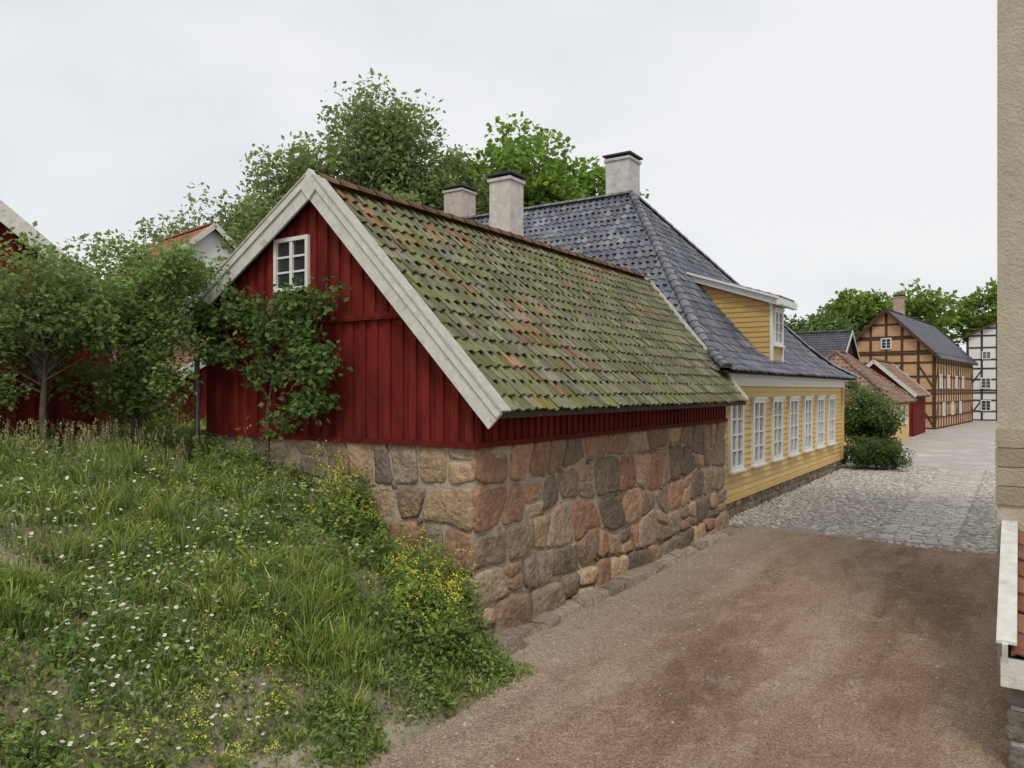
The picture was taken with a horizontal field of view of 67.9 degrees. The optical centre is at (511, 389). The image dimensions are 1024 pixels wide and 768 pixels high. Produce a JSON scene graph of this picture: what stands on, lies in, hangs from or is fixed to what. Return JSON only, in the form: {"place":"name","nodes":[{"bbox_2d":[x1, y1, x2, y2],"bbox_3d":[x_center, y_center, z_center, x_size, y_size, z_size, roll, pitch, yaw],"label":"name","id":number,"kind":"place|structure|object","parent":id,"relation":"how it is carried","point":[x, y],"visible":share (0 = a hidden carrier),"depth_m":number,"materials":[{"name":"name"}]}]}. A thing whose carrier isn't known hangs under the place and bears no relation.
{"place":"outdoors","nodes":[
{"label":"outdoors","id":0,"kind":"place"},
{"bbox_2d":[0,412,994,767],"bbox_3d":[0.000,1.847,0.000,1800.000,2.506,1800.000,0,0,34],"label":"ground","id":1,"kind":"structure","parent":0,"point":[420,729],"depth_m":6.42,"materials":[{"name":"green plant"}]},
{"bbox_2d":[0,313,32,417],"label":"apple tree","id":2,"kind":"object","parent":1,"relation":"on","point":[4,401],"visible":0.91,"depth_m":10.26,"materials":[{"name":"green plant"}]},
{"bbox_2d":[0,222,110,446],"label":"walls","id":3,"kind":"structure","parent":1,"relation":"on","point":[57,408],"depth_m":11.72,"materials":[{"name":"red paint"}]},
{"bbox_2d":[0,220,139,450],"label":"apple tree","id":4,"kind":"object","parent":1,"relation":"on","point":[74,321],"visible":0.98,"depth_m":10.05,"materials":[{"name":"green plant"}]},
{"bbox_2d":[0,408,237,486],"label":"tall dry grass","id":5,"kind":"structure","parent":1,"relation":"on","point":[87,437],"depth_m":10.00,"materials":[{"name":"green plant"}]},
{"bbox_2d":[56,217,230,440],"bbox_3d":[-5.544,-0.719,11.367,2.957,4.055,2.051,0,0,34],"label":"apple tree","id":6,"kind":"object","parent":1,"relation":"on","point":[143,366],"visible":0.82,"depth_m":10.89,"materials":[{"name":"green plant"}]},
{"bbox_2d":[111,335,205,423],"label":"red storage shed","id":7,"kind":"structure","parent":1,"relation":"on","point":[188,403],"depth_m":18.93,"materials":[{"name":"paint"}]},
{"bbox_2d":[125,230,233,333],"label":"walls","id":8,"kind":"structure","parent":1,"relation":"on","point":[210,241],"depth_m":34.61,"materials":[{"name":"white paint"}]},
{"bbox_2d":[116,221,234,276],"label":"roof","id":9,"kind":"structure","parent":8,"relation":"on","point":[197,230],"depth_m":35.75,"materials":[{"name":"red ceramic"}]},
{"bbox_2d":[113,223,235,281],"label":"barge boards","id":10,"kind":"object","parent":9,"relation":"attached to","point":[208,230],"visible":0.21,"depth_m":34.21,"materials":[{"name":"white wood"}]},
{"bbox_2d":[79,471,310,767],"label":"yellow bedstraw flowers","id":11,"kind":"object","parent":1,"relation":"on","point":[193,714],"visible":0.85,"depth_m":6.24,"materials":[{"name":"green plant"}]},
{"bbox_2d":[0,440,407,767],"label":"white daisies","id":12,"kind":"object","parent":1,"relation":"on","point":[91,692],"visible":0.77,"depth_m":6.63,"materials":[{"name":"green plant"}]},
{"bbox_2d":[174,276,353,465],"bbox_3d":[-3.583,-0.285,10.775,3.611,2.774,0.671,0,0,34],"label":"espalier pear tree","id":13,"kind":"object","parent":1,"relation":"on","point":[315,361],"visible":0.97,"depth_m":10.43,"materials":[{"name":"green plant"}]},
{"bbox_2d":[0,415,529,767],"bbox_3d":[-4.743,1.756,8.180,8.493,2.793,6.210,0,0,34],"label":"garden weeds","id":14,"kind":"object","parent":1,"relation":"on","point":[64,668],"visible":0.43,"depth_m":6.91,"materials":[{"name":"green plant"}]},
{"bbox_2d":[151,184,421,334],"bbox_3d":[-9.001,-3.676,31.125,12.476,10.086,4.922,0,0,-6],"label":"linden tree","id":15,"kind":"object","parent":1,"relation":"on","point":[239,241],"visible":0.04,"depth_m":30.82,"materials":[{"name":"green plant"}]},
{"bbox_2d":[115,67,489,261],"bbox_3d":[-10.070,-7.330,41.624,20.521,19.430,9.470,0,0,-6],"label":"birch tree","id":16,"kind":"object","parent":1,"relation":"on","point":[387,157],"visible":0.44,"depth_m":39.88,"materials":[{"name":"green plant"}]},
{"bbox_2d":[161,426,517,767],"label":"nettle plants","id":17,"kind":"object","parent":1,"relation":"on","point":[474,639],"visible":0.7,"depth_m":8.27,"materials":[{"name":"green plant"}]},
{"bbox_2d":[232,418,484,669],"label":"yellow rapeseed flowers","id":18,"kind":"object","parent":1,"relation":"on","point":[341,501],"visible":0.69,"depth_m":8.58,"materials":[{"name":"green plant"}]},
{"bbox_2d":[172,168,748,634],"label":"red wooden outbuilding","id":19,"kind":"structure","parent":1,"relation":"on","point":[534,428],"depth_m":10.74,"materials":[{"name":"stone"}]},
{"bbox_2d":[273,234,309,292],"bbox_3d":[-3.115,-1.780,10.761,0.720,0.760,0.070,0,0,34],"label":"gable window","id":20,"kind":"structure","parent":19,"relation":"in","point":[291,255],"depth_m":10.74,"materials":[{"name":"white paint"}]},
{"bbox_2d":[437,111,650,214],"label":"maple tree","id":21,"kind":"object","parent":1,"relation":"on","point":[550,181],"visible":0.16,"depth_m":42.68,"materials":[{"name":"green plant"}]},
{"bbox_2d":[727,461,841,510],"bbox_3d":[1.025,2.990,28.814,18.680,0.620,14.950,0,0,34],"label":"foundation","id":22,"kind":"object","parent":1,"relation":"on","point":[765,494],"visible":0.14,"depth_m":22.64,"materials":[{"name":"stone"}]},
{"bbox_2d":[724,459,841,518],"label":"foundation stones","id":23,"kind":"object","parent":22,"relation":"attached to","point":[732,511],"visible":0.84,"depth_m":21.80,"materials":[{"name":"stone"}]},
{"bbox_2d":[724,386,843,503],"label":"yellow clapboard walls","id":24,"kind":"structure","parent":22,"relation":"on","point":[743,484],"depth_m":22.43,"materials":[{"name":"paint"}]},
{"bbox_2d":[487,200,855,379],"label":"roof deck","id":25,"kind":"structure","parent":24,"relation":"on","point":[725,370],"depth_m":22.84,"materials":[{"name":"grey wood"}]},
{"bbox_2d":[441,184,478,219],"bbox_3d":[-2.207,-7.110,32.148,1.130,2.820,1.130,0,0,34],"label":"chimney back","id":26,"kind":"object","parent":25,"relation":"on","point":[459,200],"visible":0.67,"depth_m":31.76,"materials":[{"name":"grey paint"}]},
{"bbox_2d":[464,190,858,379],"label":"glazed tile roof","id":27,"kind":"structure","parent":25,"relation":"on","point":[807,359],"depth_m":24.64,"materials":[{"name":"tile"}]},
{"bbox_2d":[485,170,527,235],"bbox_3d":[-0.166,-4.135,22.965,0.920,4.670,0.920,0,0,34],"label":"chimney","id":28,"kind":"object","parent":27,"relation":"on","point":[505,200],"visible":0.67,"depth_m":22.68,"materials":[{"name":"grey paint"}]},
{"bbox_2d":[602,150,642,198],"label":"chimney","id":29,"kind":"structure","parent":27,"relation":"on","point":[622,171],"depth_m":27.25,"materials":[{"name":"grey paint"}]},
{"bbox_2d":[686,272,796,362],"bbox_3d":[6.943,-2.196,23.096,2.885,2.792,1.880,0,0,34],"label":"dormer trim and window","id":30,"kind":"structure","parent":25,"relation":"on","point":[776,326],"depth_m":22.33,"materials":[{"name":"white wood"}]},
{"bbox_2d":[689,272,794,302],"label":"dormer roof","id":31,"kind":"structure","parent":25,"relation":"on","point":[780,296],"depth_m":22.36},
{"bbox_2d":[727,395,836,474],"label":"windows","id":32,"kind":"structure","parent":24,"relation":"attached to","point":[735,444],"depth_m":21.67,"materials":[{"name":"white paint"}]},
{"bbox_2d":[728,372,849,386],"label":"cornice","id":33,"kind":"structure","parent":24,"relation":"on","point":[759,380],"depth_m":21.92,"materials":[{"name":"white paint"}]},
{"bbox_2d":[784,305,858,336],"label":"background tree","id":34,"kind":"object","parent":1,"relation":"on","point":[818,322],"visible":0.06,"depth_m":89.56,"materials":[{"name":"green plant"}]},
{"bbox_2d":[794,330,860,361],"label":"dark timber barn","id":35,"kind":"structure","parent":1,"relation":"on","point":[825,344],"depth_m":58.47,"materials":[{"name":"grey wood"}]},
{"bbox_2d":[728,464,996,554],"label":"cobblestones","id":36,"kind":"structure","parent":1,"relation":"on","point":[932,502],"depth_m":19.81,"materials":[{"name":"stone"}]},
{"bbox_2d":[844,378,908,451],"bbox_3d":[14.879,1.402,31.952,3.339,3.803,2.923,0,0,34],"label":"lilac bush","id":37,"kind":"object","parent":1,"relation":"on","point":[874,416],"visible":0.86,"depth_m":31.36,"materials":[{"name":"green plant"}]},
{"bbox_2d":[844,403,908,444],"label":"walls","id":38,"kind":"structure","parent":1,"relation":"on","point":[903,435],"depth_m":45.89,"materials":[{"name":"yellow paint"}]},
{"bbox_2d":[826,350,916,404],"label":"roof","id":39,"kind":"structure","parent":38,"relation":"on","point":[867,374],"depth_m":44.91,"materials":[{"name":"brown tile"}]},
{"bbox_2d":[850,406,907,424],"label":"windows","id":40,"kind":"structure","parent":38,"relation":"attached to","point":[906,409],"depth_m":45.13,"materials":[{"name":"white paint"}]},
{"bbox_2d":[841,435,915,470],"bbox_3d":[14.052,2.538,29.575,2.884,1.530,2.279,0,0,13],"label":"round shrub","id":41,"kind":"object","parent":1,"relation":"on","point":[871,453],"visible":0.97,"depth_m":29.17,"materials":[{"name":"green plant"}]},
{"bbox_2d":[820,278,963,338],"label":"background tree","id":42,"kind":"object","parent":1,"relation":"on","point":[862,307],"visible":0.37,"depth_m":92.44,"materials":[{"name":"green plant"}]},
{"bbox_2d":[866,358,930,436],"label":"red gabled shed","id":43,"kind":"structure","parent":1,"relation":"on","point":[893,373],"depth_m":51.58,"materials":[{"name":"paint"}]},
{"bbox_2d":[856,313,971,427],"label":"walls","id":44,"kind":"structure","parent":1,"relation":"on","point":[908,344],"depth_m":61.20,"materials":[{"name":"paint"}]},
{"bbox_2d":[883,308,977,365],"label":"roof","id":45,"kind":"structure","parent":44,"relation":"on","point":[932,337],"depth_m":66.58,"materials":[{"name":"tile"}]},
{"bbox_2d":[892,294,905,315],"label":"chimney","id":46,"kind":"object","parent":45,"relation":"on","point":[898,303],"visible":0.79,"depth_m":66.07,"materials":[{"name":"beige brick"}]},
{"bbox_2d":[855,309,977,363],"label":"barge boards","id":47,"kind":"object","parent":45,"relation":"attached to","point":[899,322],"visible":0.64,"depth_m":60.88,"materials":[{"name":"wood"}]},
{"bbox_2d":[928,277,996,348],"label":"background tree","id":48,"kind":"object","parent":1,"relation":"on","point":[972,304],"visible":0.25,"depth_m":94.34,"materials":[{"name":"green plant"}]},
{"bbox_2d":[969,324,995,419],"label":"walls","id":49,"kind":"structure","parent":1,"relation":"on","point":[989,341],"depth_m":76.43,"materials":[{"name":"white paint"}]},
{"bbox_2d":[997,0,1023,683],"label":"plaster walls","id":50,"kind":"structure","parent":1,"relation":"on","point":[1010,214],"depth_m":7.94,"materials":[{"name":"beige paint"}]},
{"bbox_2d":[995,429,1023,505],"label":"corner quoins","id":51,"kind":"object","parent":50,"relation":"attached to","point":[1006,475],"visible":1,"depth_m":7.93,"materials":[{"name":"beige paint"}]},
{"bbox_2d":[996,520,1023,689],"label":"lean to barge board","id":52,"kind":"object","parent":50,"relation":"attached to","point":[1012,672],"visible":1,"depth_m":6.51,"materials":[{"name":"white wood"}]},
{"bbox_2d":[0,0,996,351],"label":"sky","id":53,"kind":"structure","parent":0,"point":[811,150],"materials":[{"name":"white"}]},
{"bbox_2d":[216,526,1010,767],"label":"dirt road","id":54,"kind":"structure","parent":0,"point":[696,737],"depth_m":8.27,"materials":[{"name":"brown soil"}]},
{"bbox_2d":[488,523,744,651],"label":"kerb","id":55,"kind":"structure","parent":54,"relation":"on","point":[510,637],"depth_m":11.43,"materials":[{"name":"stone"}]},
{"bbox_2d":[1011,705,1023,747],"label":"lean to walls","id":56,"kind":"structure","parent":54,"relation":"on","point":[1015,743],"depth_m":6.20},
{"bbox_2d":[1004,687,1023,767],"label":"lean to stonework","id":57,"kind":"object","parent":56,"relation":"attached to","point":[1014,726],"visible":0.91,"depth_m":6.18,"materials":[{"name":"grey stone"}]},
{"bbox_2d":[1008,530,1023,659],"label":"lean to roof","id":58,"kind":"object","parent":56,"relation":"on","point":[1016,652],"visible":0.52,"depth_m":6.62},
{"bbox_2d":[700,284,780,361],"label":"dormer walls","id":59,"kind":"structure","parent":0,"point":[748,317],"depth_m":22.37,"materials":[{"name":"yellow wood"}]},
{"bbox_2d":[845,420,996,470],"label":"cobbled street","id":60,"kind":"structure","parent":0,"point":[969,446],"depth_m":40.74,"materials":[{"name":"grey stone"}]},
{"bbox_2d":[856,312,972,429],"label":"timber frame","id":61,"kind":"object","parent":60,"relation":"on","point":[933,384],"visible":0.45,"depth_m":61.67,"materials":[{"name":"brown wood"}]},
{"bbox_2d":[881,338,963,415],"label":"windows","id":62,"kind":"structure","parent":61,"relation":"attached to","point":[886,343],"depth_m":62.00,"materials":[{"name":"white paint"}]},
{"bbox_2d":[966,323,996,420],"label":"timber frame","id":63,"kind":"object","parent":60,"relation":"on","point":[981,359],"visible":0.16,"depth_m":76.53,"materials":[{"name":"brown wood"}]},
{"bbox_2d":[981,351,990,410],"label":"windows","id":64,"kind":"structure","parent":63,"relation":"attached to","point":[985,384],"depth_m":76.33,"materials":[{"name":"white paint"}]},
{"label":"roof","id":65,"kind":"object","parent":63,"relation":"on","visible":0},
{"bbox_2d":[962,320,996,338],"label":"barge boards","id":66,"kind":"object","parent":65,"relation":"attached to","point":[980,329],"visible":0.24,"depth_m":76.33,"materials":[{"name":"wood"}]},
{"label":"roof","id":67,"kind":"object","parent":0,"visible":0},
{"bbox_2d":[0,200,113,300],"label":"barge boards","id":68,"kind":"object","parent":67,"relation":"attached to","point":[9,217],"depth_m":11.29,"materials":[{"name":"white wood"}]}
]}

